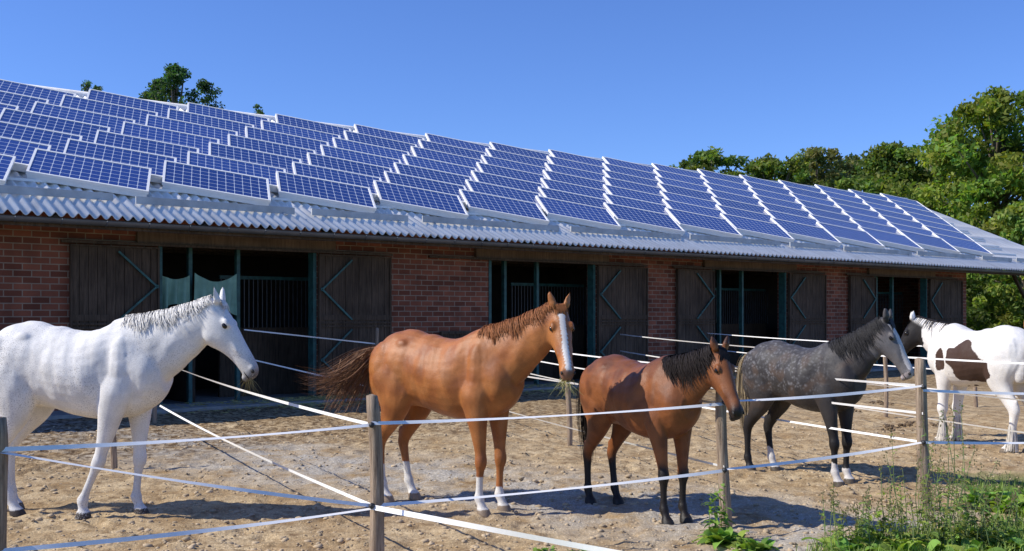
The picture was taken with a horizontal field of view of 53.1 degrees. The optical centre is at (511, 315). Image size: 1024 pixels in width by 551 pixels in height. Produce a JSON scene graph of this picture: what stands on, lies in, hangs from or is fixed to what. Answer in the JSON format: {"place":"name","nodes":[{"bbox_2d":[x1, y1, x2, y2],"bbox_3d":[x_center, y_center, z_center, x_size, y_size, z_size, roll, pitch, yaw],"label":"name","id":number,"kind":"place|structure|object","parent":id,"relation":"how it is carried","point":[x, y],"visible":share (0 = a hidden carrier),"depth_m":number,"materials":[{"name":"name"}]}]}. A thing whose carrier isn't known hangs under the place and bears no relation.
{"place":"outdoors","nodes":[
{"label":"outdoors","id":0,"kind":"place"},
{"bbox_2d":[46,361,929,419],"bbox_3d":[-4.983,1.690,27.885,44.636,0.120,14.600,0,0,-38],"label":"concrete apron","id":1,"kind":"object","parent":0,"point":[206,396],"depth_m":19.79,"materials":[{"name":"concrete"}]},
{"bbox_2d":[0,210,965,410],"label":"brick walls","id":2,"kind":"structure","parent":1,"relation":"on","point":[436,296],"depth_m":22.23,"materials":[{"name":"brick"}]},
{"bbox_2d":[61,232,956,404],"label":"lintels and frames","id":3,"kind":"object","parent":2,"relation":"attached to","point":[311,248],"visible":0.73,"depth_m":23.25,"materials":[{"name":"brown wood"}]},
{"bbox_2d":[69,244,159,403],"bbox_3d":[-6.986,0.185,18.055,1.531,2.830,0.118,0,0,-38],"label":"door leaf","id":4,"kind":"object","parent":3,"relation":"attached to","point":[109,284],"visible":0.46,"depth_m":17.99,"materials":[{"name":"brown wood"}]},
{"bbox_2d":[162,276,189,308],"bbox_3d":[-6.220,-0.400,18.923,0.560,0.700,0.139,0,0,-38],"label":"curtain","id":5,"kind":"object","parent":3,"relation":"hanging from","point":[175,291],"visible":0.93,"depth_m":18.91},
{"bbox_2d":[194,273,236,314],"bbox_3d":[-5.606,-0.400,19.406,0.834,0.800,0.139,0,0,-38],"label":"curtain","id":6,"kind":"object","parent":3,"relation":"hanging from","point":[203,287],"visible":0.61,"depth_m":19.46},
{"bbox_2d":[318,254,391,394],"bbox_3d":[-3.208,0.185,21.025,1.680,2.830,0.118,0,0,-38],"label":"door leaf","id":7,"kind":"object","parent":3,"relation":"attached to","point":[354,297],"visible":0.79,"depth_m":20.94,"materials":[{"name":"brown wood"}]},
{"bbox_2d":[597,266,647,363],"bbox_3d":[2.797,0.185,25.747,1.720,2.830,0.118,0,0,-38],"label":"door leaf","id":8,"kind":"object","parent":3,"relation":"attached to","point":[622,299],"visible":0.73,"depth_m":25.74,"materials":[{"name":"brown wood"}]},
{"bbox_2d":[676,269,714,353],"bbox_3d":[4.931,0.185,27.425,1.456,2.830,0.118,0,0,-38],"label":"door leaf","id":9,"kind":"object","parent":3,"relation":"attached to","point":[695,305],"visible":0.66,"depth_m":27.40,"materials":[{"name":"brown wood"}]},
{"bbox_2d":[787,273,826,347],"bbox_3d":[8.799,0.185,30.466,1.796,2.830,0.117,0,0,-38],"label":"door leaf","id":10,"kind":"object","parent":3,"relation":"attached to","point":[806,306],"visible":0.64,"depth_m":30.43,"materials":[{"name":"brown wood"}]},
{"bbox_2d":[848,276,876,365],"bbox_3d":[11.049,0.185,32.235,1.408,2.830,0.118,0,0,-38],"label":"door leaf","id":11,"kind":"object","parent":3,"relation":"attached to","point":[862,300],"visible":0.64,"depth_m":32.19,"materials":[{"name":"brown wood"}]},
{"bbox_2d":[928,279,962,324],"bbox_3d":[14.987,0.185,35.332,2.124,2.830,0.118,0,0,-38],"label":"door leaf","id":12,"kind":"object","parent":3,"relation":"attached to","point":[945,300],"visible":0.58,"depth_m":35.29,"materials":[{"name":"brown wood"}]},
{"bbox_2d":[0,212,1023,275],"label":"rafters and fascia","id":13,"kind":"object","parent":2,"relation":"attached to","point":[133,219],"visible":0.27,"depth_m":20.81,"materials":[{"name":"brown wood"}]},
{"bbox_2d":[0,215,1023,273],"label":"gutter","id":14,"kind":"object","parent":13,"relation":"attached to","point":[191,228],"visible":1,"depth_m":20.72,"materials":[{"name":"metal"}]},
{"bbox_3d":[-5.149,-3.441,33.634,52.500,3.720,8.055,0,0,-38],"label":"roof back","id":15,"kind":"object","parent":2,"relation":"attached to","visible":0},
{"bbox_2d":[29,84,907,198],"bbox_3d":[-2.656,-5.232,30.477,52.500,0.247,0.260,0,0,-38],"label":"ridge cap","id":16,"kind":"object","parent":15,"relation":"attached to","point":[81,94],"visible":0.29,"depth_m":27.35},
{"bbox_2d":[0,95,1023,270],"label":"roof front","id":17,"kind":"structure","parent":15,"relation":"attached to","point":[126,207],"depth_m":21.80,"materials":[{"name":"metal"}]},
{"bbox_2d":[275,113,350,138],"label":"solar panel","id":18,"kind":"object","parent":17,"relation":"attached to","point":[309,124],"visible":0.37,"depth_m":26.83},
{"bbox_2d":[425,133,490,155],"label":"solar panel","id":19,"kind":"object","parent":17,"relation":"attached to","point":[455,142],"visible":0.39,"depth_m":29.75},
{"bbox_2d":[7,177,1015,255],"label":"mounting rails","id":20,"kind":"object","parent":17,"relation":"attached to","point":[150,189],"visible":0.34,"depth_m":20.68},
{"bbox_2d":[0,91,48,111],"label":"solar panel","id":21,"kind":"object","parent":20,"relation":"attached to","point":[25,103],"visible":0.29,"depth_m":21.54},
{"bbox_2d":[0,136,50,171],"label":"solar panel","id":22,"kind":"object","parent":20,"relation":"attached to","point":[22,151],"visible":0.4,"depth_m":18.32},
{"bbox_2d":[0,79,75,104],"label":"solar panel","id":23,"kind":"object","parent":20,"relation":"attached to","point":[53,96],"visible":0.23,"depth_m":22.56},
{"bbox_2d":[0,121,82,152],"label":"solar panel","id":24,"kind":"object","parent":20,"relation":"attached to","point":[56,141],"visible":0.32,"depth_m":19.43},
{"bbox_2d":[0,108,109,142],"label":"solar panel","id":25,"kind":"object","parent":20,"relation":"attached to","point":[87,131],"visible":0.48,"depth_m":20.47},
{"bbox_2d":[30,101,134,133],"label":"solar panel","id":26,"kind":"object","parent":20,"relation":"attached to","point":[114,123],"visible":0.34,"depth_m":21.63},
{"bbox_2d":[26,148,151,196],"bbox_3d":[-7.589,-2.457,18.438,2.000,0.372,1.100,8,27,-21],"label":"solar panel","id":27,"kind":"object","parent":20,"relation":"attached to","point":[85,172],"visible":0.98,"depth_m":18.23,"materials":[{"name":"glass"}]},
{"bbox_2d":[59,94,157,124],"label":"solar panel","id":28,"kind":"object","parent":20,"relation":"attached to","point":[138,116],"visible":0.41,"depth_m":22.76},
{"bbox_2d":[63,138,176,182],"bbox_3d":[-7.495,-2.834,19.586,2.000,0.372,1.100,8,27,-21],"label":"solar panel","id":29,"kind":"object","parent":20,"relation":"attached to","point":[155,162],"visible":0.46,"depth_m":19.60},
{"bbox_2d":[86,89,177,117],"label":"solar panel","id":30,"kind":"object","parent":20,"relation":"attached to","point":[161,109],"visible":0.36,"depth_m":23.94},
{"bbox_2d":[94,130,198,163],"bbox_3d":[-7.401,-3.209,20.735,2.000,0.372,1.100,8,26,-21],"label":"solar panel","id":31,"kind":"object","parent":20,"relation":"attached to","point":[179,152],"visible":0.38,"depth_m":20.77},
{"bbox_2d":[121,121,219,154],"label":"solar panel","id":32,"kind":"object","parent":20,"relation":"attached to","point":[201,143],"visible":0.44,"depth_m":21.91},
{"bbox_2d":[145,114,237,144],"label":"solar panel","id":33,"kind":"object","parent":20,"relation":"attached to","point":[221,134],"visible":0.37,"depth_m":23.09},
{"bbox_2d":[167,108,253,136],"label":"solar panel","id":34,"kind":"object","parent":20,"relation":"attached to","point":[239,127],"visible":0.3,"depth_m":24.24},
{"bbox_2d":[162,160,270,205],"bbox_3d":[-5.750,-2.458,19.884,2.000,0.372,1.100,8,27,-21],"label":"solar panel","id":35,"kind":"object","parent":20,"relation":"attached to","point":[210,182],"visible":1,"depth_m":19.68,"materials":[{"name":"glass"}]},
{"bbox_2d":[187,102,269,128],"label":"solar panel","id":36,"kind":"object","parent":20,"relation":"attached to","point":[255,120],"visible":0.34,"depth_m":25.37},
{"bbox_2d":[187,151,285,192],"bbox_3d":[-5.657,-2.827,21.033,2.000,0.372,1.100,8,26,-21],"label":"solar panel","id":37,"kind":"object","parent":20,"relation":"attached to","point":[229,165],"visible":0.47,"depth_m":21.06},
{"bbox_2d":[209,142,301,173],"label":"solar panel","id":38,"kind":"object","parent":20,"relation":"attached to","point":[249,155],"visible":0.43,"depth_m":22.21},
{"bbox_2d":[228,134,315,163],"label":"solar panel","id":39,"kind":"object","parent":20,"relation":"attached to","point":[266,146],"visible":0.35,"depth_m":23.37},
{"bbox_2d":[245,126,328,154],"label":"solar panel","id":40,"kind":"object","parent":20,"relation":"attached to","point":[281,138],"visible":0.42,"depth_m":24.51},
{"bbox_2d":[261,120,339,146],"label":"solar panel","id":41,"kind":"object","parent":20,"relation":"attached to","point":[295,130],"visible":0.41,"depth_m":25.69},
{"bbox_2d":[276,171,376,212],"bbox_3d":[-3.910,-2.457,21.331,2.000,0.372,1.100,8,27,-21],"label":"solar panel","id":42,"kind":"object","parent":20,"relation":"attached to","point":[317,191],"visible":0.98,"depth_m":21.13,"materials":[{"name":"glass"}]},
{"bbox_2d":[292,161,381,200],"bbox_3d":[-3.817,-2.830,22.479,2.000,0.372,1.100,8,26,-21],"label":"solar panel","id":43,"kind":"object","parent":20,"relation":"attached to","point":[325,173],"visible":0.48,"depth_m":22.51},
{"bbox_2d":[307,152,391,181],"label":"solar panel","id":44,"kind":"object","parent":20,"relation":"attached to","point":[345,165],"visible":0.45,"depth_m":23.66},
{"bbox_2d":[320,144,400,172],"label":"solar panel","id":45,"kind":"object","parent":20,"relation":"attached to","point":[352,155],"visible":0.43,"depth_m":24.83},
{"bbox_2d":[332,137,409,163],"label":"solar panel","id":46,"kind":"object","parent":20,"relation":"attached to","point":[366,148],"visible":0.43,"depth_m":25.98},
{"bbox_2d":[344,130,416,155],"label":"solar panel","id":47,"kind":"object","parent":20,"relation":"attached to","point":[377,141],"visible":0.38,"depth_m":27.12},
{"bbox_2d":[354,124,423,146],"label":"solar panel","id":48,"kind":"object","parent":20,"relation":"attached to","point":[377,132],"visible":0.37,"depth_m":28.29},
{"bbox_2d":[373,180,468,218],"bbox_3d":[-2.071,-2.458,22.777,2.000,0.372,1.100,8,27,-21],"label":"solar panel","id":49,"kind":"object","parent":20,"relation":"attached to","point":[415,199],"visible":0.94,"depth_m":22.57,"materials":[{"name":"glass"}]},
{"bbox_2d":[384,171,467,207],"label":"solar panel","id":50,"kind":"object","parent":20,"relation":"attached to","point":[420,182],"visible":0.48,"depth_m":23.98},
{"bbox_2d":[394,162,471,190],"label":"solar panel","id":51,"kind":"object","parent":20,"relation":"attached to","point":[427,173],"visible":0.42,"depth_m":25.12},
{"bbox_2d":[402,154,477,180],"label":"solar panel","id":52,"kind":"object","parent":20,"relation":"attached to","point":[437,165],"visible":0.45,"depth_m":26.27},
{"bbox_2d":[411,146,482,171],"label":"solar panel","id":53,"kind":"object","parent":20,"relation":"attached to","point":[443,156],"visible":0.42,"depth_m":27.40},
{"bbox_2d":[418,139,487,162],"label":"solar panel","id":54,"kind":"object","parent":20,"relation":"attached to","point":[450,149],"visible":0.38,"depth_m":28.59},
{"bbox_2d":[459,189,549,224],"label":"solar panel","id":55,"kind":"object","parent":20,"relation":"attached to","point":[479,203],"visible":0.92,"depth_m":24.01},
{"bbox_2d":[465,179,546,214],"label":"solar panel","id":56,"kind":"object","parent":20,"relation":"attached to","point":[501,191],"visible":0.52,"depth_m":25.41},
{"bbox_2d":[471,170,543,196],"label":"solar panel","id":57,"kind":"object","parent":20,"relation":"attached to","point":[494,179],"visible":0.47,"depth_m":26.56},
{"bbox_2d":[476,162,546,187],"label":"solar panel","id":58,"kind":"object","parent":20,"relation":"attached to","point":[508,172],"visible":0.47,"depth_m":27.71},
{"bbox_2d":[481,155,547,178],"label":"solar panel","id":59,"kind":"object","parent":20,"relation":"attached to","point":[512,164],"visible":0.41,"depth_m":28.89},
{"bbox_2d":[485,148,549,169],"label":"solar panel","id":60,"kind":"object","parent":20,"relation":"attached to","point":[515,157],"visible":0.42,"depth_m":30.03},
{"bbox_2d":[538,186,609,211],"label":"solar panel","id":61,"kind":"object","parent":20,"relation":"attached to","point":[571,197],"visible":0.5,"depth_m":26.89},
{"bbox_2d":[540,178,609,202],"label":"solar panel","id":62,"kind":"object","parent":20,"relation":"attached to","point":[571,188],"visible":0.41,"depth_m":28.02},
{"bbox_2d":[543,169,607,190],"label":"solar panel","id":63,"kind":"object","parent":20,"relation":"attached to","point":[573,179],"visible":0.42,"depth_m":29.17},
{"bbox_2d":[545,162,606,181],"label":"solar panel","id":64,"kind":"object","parent":20,"relation":"attached to","point":[573,171],"visible":0.38,"depth_m":30.35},
{"bbox_2d":[547,155,606,174],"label":"solar panel","id":65,"kind":"object","parent":20,"relation":"attached to","point":[575,164],"visible":0.45,"depth_m":31.47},
{"bbox_2d":[535,195,620,229],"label":"solar panel","id":66,"kind":"object","parent":20,"relation":"attached to","point":[577,213],"visible":0.9,"depth_m":25.46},
{"bbox_2d":[603,176,663,195],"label":"solar panel","id":67,"kind":"object","parent":20,"relation":"attached to","point":[631,185],"visible":0.43,"depth_m":30.63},
{"bbox_2d":[603,184,666,204],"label":"solar panel","id":68,"kind":"object","parent":20,"relation":"attached to","point":[633,194],"visible":0.45,"depth_m":29.46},
{"bbox_2d":[603,193,668,213],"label":"solar panel","id":69,"kind":"object","parent":20,"relation":"attached to","point":[635,203],"visible":0.45,"depth_m":28.32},
{"bbox_2d":[603,202,684,235],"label":"solar panel","id":70,"kind":"object","parent":20,"relation":"attached to","point":[645,219],"visible":0.91,"depth_m":26.90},
{"bbox_2d":[657,182,715,200],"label":"solar panel","id":71,"kind":"object","parent":20,"relation":"attached to","point":[685,191],"visible":0.44,"depth_m":32.07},
{"bbox_2d":[660,191,719,209],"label":"solar panel","id":72,"kind":"object","parent":20,"relation":"attached to","point":[689,200],"visible":0.37,"depth_m":30.93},
{"bbox_2d":[662,199,723,218],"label":"solar panel","id":73,"kind":"object","parent":20,"relation":"attached to","point":[687,207],"visible":0.48,"depth_m":29.78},
{"bbox_2d":[665,207,742,237],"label":"solar panel","id":74,"kind":"object","parent":20,"relation":"attached to","point":[705,224],"visible":0.85,"depth_m":28.36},
{"bbox_2d":[715,204,773,222],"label":"solar panel","id":75,"kind":"object","parent":20,"relation":"attached to","point":[745,213],"visible":0.46,"depth_m":31.23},
{"bbox_2d":[720,213,794,242],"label":"solar panel","id":76,"kind":"object","parent":20,"relation":"attached to","point":[759,228],"visible":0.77,"depth_m":29.81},
{"bbox_2d":[770,218,841,246],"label":"solar panel","id":77,"kind":"object","parent":20,"relation":"on","point":[800,231],"visible":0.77,"depth_m":31.26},
{"bbox_2d":[816,222,884,248],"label":"solar panel","id":78,"kind":"object","parent":20,"relation":"attached to","point":[853,236],"visible":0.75,"depth_m":32.71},
{"bbox_2d":[858,226,923,251],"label":"solar panel","id":79,"kind":"object","parent":20,"relation":"attached to","point":[884,238],"visible":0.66,"depth_m":34.16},
{"bbox_2d":[897,229,959,253],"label":"solar panel","id":80,"kind":"object","parent":20,"relation":"attached to","point":[928,242],"visible":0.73,"depth_m":35.61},
{"bbox_2d":[932,233,993,255],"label":"solar panel","id":81,"kind":"object","parent":20,"relation":"attached to","point":[967,246],"visible":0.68,"depth_m":37.06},
{"bbox_2d":[0,185,1023,261],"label":"snow guard","id":82,"kind":"object","parent":17,"relation":"on","point":[98,196],"visible":1,"depth_m":21.70,"materials":[{"name":"metal"}]},
{"bbox_2d":[162,247,903,403],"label":"stall partitions","id":83,"kind":"object","parent":1,"relation":"on","point":[272,291],"visible":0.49,"depth_m":24.35,"materials":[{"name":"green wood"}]},
{"bbox_2d":[0,0,1023,217],"label":"sky","id":84,"kind":"structure","parent":0,"point":[662,82],"materials":[{"name":"blue"}]},
{"bbox_2d":[7,369,1023,550],"bbox_3d":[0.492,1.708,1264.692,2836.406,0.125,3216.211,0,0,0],"label":"ground","id":85,"kind":"structure","parent":0,"point":[988,412],"depth_m":10.65,"materials":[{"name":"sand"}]},
{"bbox_2d":[0,287,263,519],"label":"white horse","id":86,"kind":"object","parent":85,"relation":"on","point":[115,372],"visible":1,"depth_m":8.45},
{"bbox_2d":[138,63,201,104],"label":"larch tree","id":87,"kind":"object","parent":85,"relation":"on","point":[174,77],"visible":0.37,"depth_m":59.55,"materials":[{"name":"green plant"}]},
{"bbox_2d":[188,78,224,108],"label":"larch tree","id":88,"kind":"object","parent":85,"relation":"on","point":[202,86],"visible":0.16,"depth_m":60.86,"materials":[{"name":"green plant"}]},
{"bbox_2d":[294,292,582,517],"bbox_3d":[-0.558,0.757,9.001,2.841,1.901,0.948,0,0,27],"label":"chestnut horse","id":89,"kind":"object","parent":85,"relation":"on","point":[485,371],"visible":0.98,"depth_m":8.79},
{"bbox_2d":[157,373,735,415],"bbox_3d":[1.801,1.637,23.537,24.078,0.087,2.572,0,0,-38],"label":"straw","id":90,"kind":"object","parent":85,"relation":"on","point":[301,398],"visible":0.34,"depth_m":19.39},
{"bbox_2d":[0,327,1023,550],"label":"electric fence","id":91,"kind":"object","parent":85,"relation":"on","point":[376,504],"visible":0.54,"depth_m":7.45,"materials":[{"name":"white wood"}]},
{"bbox_2d":[576,336,744,524],"bbox_3d":[1.177,0.932,8.649,0.546,1.549,2.111,0,0,-30],"label":"bay horse","id":92,"kind":"object","parent":85,"relation":"on","point":[612,382],"visible":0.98,"depth_m":8.40},
{"bbox_2d":[669,146,749,175],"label":"broadleaf tree","id":93,"kind":"object","parent":85,"relation":"on","point":[711,160],"visible":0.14,"depth_m":90.99,"materials":[{"name":"green plant"}]},
{"bbox_2d":[697,482,735,536],"bbox_3d":[1.546,1.491,7.711,0.284,0.521,0.272,0,0,0],"label":"weed","id":94,"kind":"object","parent":85,"relation":"on","point":[725,519],"visible":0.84,"depth_m":7.69,"materials":[{"name":"green plant"}]},
{"bbox_2d":[692,526,748,549],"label":"dock weed","id":95,"kind":"object","parent":85,"relation":"on","point":[715,537],"visible":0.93,"depth_m":7.50,"materials":[{"name":"green plant"}]},
{"bbox_2d":[731,537,778,550],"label":"dock weed","id":96,"kind":"object","parent":85,"relation":"on","point":[751,544],"visible":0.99,"depth_m":7.36,"materials":[{"name":"green plant"}]},
{"bbox_2d":[730,153,830,186],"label":"broadleaf tree","id":97,"kind":"object","parent":85,"relation":"on","point":[768,168],"visible":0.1,"depth_m":86.62,"materials":[{"name":"green plant"}]},
{"bbox_2d":[734,308,913,486],"bbox_3d":[3.129,0.819,10.612,0.568,1.775,2.173,0,0,-33],"label":"slate grey horse","id":98,"kind":"object","parent":85,"relation":"on","point":[774,369],"visible":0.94,"depth_m":10.36},
{"bbox_2d":[789,146,868,192],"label":"birch tree","id":99,"kind":"object","parent":85,"relation":"on","point":[816,157],"visible":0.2,"depth_m":89.22,"materials":[{"name":"green plant"}]},
{"bbox_2d":[801,530,878,550],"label":"dock weed","id":100,"kind":"object","parent":85,"relation":"on","point":[846,543],"visible":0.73,"depth_m":7.26,"materials":[{"name":"green plant"}]},
{"bbox_2d":[819,482,870,550],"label":"nettle weed","id":101,"kind":"object","parent":85,"relation":"on","point":[832,503],"visible":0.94,"depth_m":7.28,"materials":[{"name":"green plant"}]},
{"bbox_2d":[830,493,874,546],"bbox_3d":[2.498,1.511,7.453,0.252,0.474,0.482,0,0,-22],"label":"nettle weed","id":102,"kind":"object","parent":85,"relation":"on","point":[865,519],"visible":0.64,"depth_m":7.37,"materials":[{"name":"green plant"}]},
{"bbox_2d":[854,496,907,550],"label":"nettle weed","id":103,"kind":"object","parent":85,"relation":"on","point":[877,514],"visible":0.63,"depth_m":7.50,"materials":[{"name":"green plant"}]},
{"bbox_2d":[833,140,953,212],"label":"broadleaf tree","id":104,"kind":"object","parent":85,"relation":"on","point":[883,161],"visible":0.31,"depth_m":65.00,"materials":[{"name":"green plant"}]},
{"bbox_2d":[881,478,925,548],"bbox_3d":[2.806,1.450,7.274,0.353,0.578,0.229,0,0,34],"label":"nettle weed","id":105,"kind":"object","parent":85,"relation":"on","point":[901,525],"visible":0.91,"depth_m":7.30,"materials":[{"name":"green plant"}]},
{"bbox_2d":[876,429,935,535],"bbox_3d":[2.968,1.290,7.658,0.490,0.887,0.404,0,0,0],"label":"nettle weed","id":106,"kind":"object","parent":85,"relation":"on","point":[921,511],"visible":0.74,"depth_m":7.66,"materials":[{"name":"green plant"}]},
{"bbox_2d":[796,471,1023,550],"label":"grass","id":107,"kind":"structure","parent":85,"relation":"on","point":[1021,526],"depth_m":7.51,"materials":[{"name":"green plant"}]},
{"bbox_2d":[881,85,1023,327],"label":"broadleaf tree","id":108,"kind":"object","parent":85,"relation":"on","point":[989,169],"visible":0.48,"depth_m":58.38,"materials":[{"name":"green plant"}]},
{"bbox_2d":[921,460,984,547],"bbox_3d":[3.115,1.378,7.240,0.401,0.717,0.514,0,0,-16],"label":"nettle weed","id":109,"kind":"object","parent":85,"relation":"on","point":[946,528],"visible":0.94,"depth_m":7.24,"materials":[{"name":"green plant"}]},
{"bbox_2d":[916,400,1000,534],"bbox_3d":[3.318,1.180,7.594,0.493,1.090,0.674,0,0,0],"label":"nettle weed","id":110,"kind":"object","parent":85,"relation":"on","point":[940,448],"visible":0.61,"depth_m":7.68,"materials":[{"name":"green plant"}]},
{"bbox_2d":[901,311,1023,452],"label":"pinto horse","id":111,"kind":"object","parent":85,"relation":"on","point":[946,340],"visible":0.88,"depth_m":13.12},
{"bbox_2d":[922,471,1010,549],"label":"nettle weed","id":112,"kind":"object","parent":85,"relation":"on","point":[995,516],"visible":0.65,"depth_m":7.38,"materials":[{"name":"green plant"}]},
{"bbox_2d":[961,496,1018,548],"bbox_3d":[3.408,1.519,7.382,0.445,0.430,0.349,0,0,-45],"label":"nettle weed","id":113,"kind":"object","parent":85,"relation":"on","point":[983,535],"visible":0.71,"depth_m":7.38,"materials":[{"name":"green plant"}]},
{"bbox_2d":[966,274,1021,330],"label":"hedge","id":114,"kind":"object","parent":85,"relation":"on","point":[978,318],"visible":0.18,"depth_m":52.38,"materials":[{"name":"green plant"}]},
{"bbox_2d":[966,200,1023,330],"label":"birch tree","id":115,"kind":"object","parent":85,"relation":"on","point":[1009,214],"visible":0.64,"depth_m":51.42,"materials":[{"name":"green plant"}]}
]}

